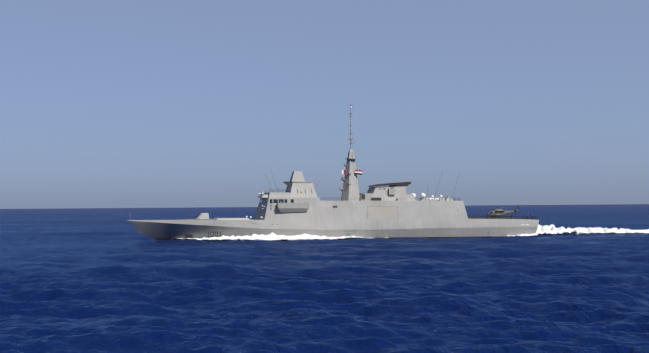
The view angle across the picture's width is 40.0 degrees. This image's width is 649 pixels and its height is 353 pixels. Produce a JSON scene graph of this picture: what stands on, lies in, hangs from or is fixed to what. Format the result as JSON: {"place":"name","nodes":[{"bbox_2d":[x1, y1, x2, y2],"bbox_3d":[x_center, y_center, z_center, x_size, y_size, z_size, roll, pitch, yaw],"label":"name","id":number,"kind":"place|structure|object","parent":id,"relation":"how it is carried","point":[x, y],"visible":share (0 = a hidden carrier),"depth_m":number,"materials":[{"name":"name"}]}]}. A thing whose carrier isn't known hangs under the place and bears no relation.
{"place":"outdoors","nodes":[
{"label":"outdoors","id":0,"kind":"place"},
{"bbox_2d":[0,204,648,352],"bbox_3d":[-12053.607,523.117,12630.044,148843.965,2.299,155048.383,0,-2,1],"label":"sea","id":1,"kind":"structure","parent":0,"point":[92,280],"depth_m":114.09,"materials":[{"name":"liquid"}]},
{"bbox_2d":[127,104,538,240],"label":"frigate","id":2,"kind":"object","parent":1,"relation":"in","point":[391,211],"visible":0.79,"depth_m":293.76,"materials":[{"name":"grey metal"}]},
{"bbox_2d":[487,205,520,218],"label":"helicopter","id":3,"kind":"object","parent":2,"relation":"on","point":[497,212],"visible":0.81,"depth_m":313.41,"materials":[{"name":"grey metal"}]},
{"bbox_2d":[175,224,648,240],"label":"wake foam","id":4,"kind":"object","parent":1,"relation":"on","point":[551,229],"visible":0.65,"depth_m":304.86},
{"bbox_2d":[0,0,648,208],"label":"sky","id":5,"kind":"structure","parent":0,"point":[104,103],"materials":[{"name":"blue"}]}
]}

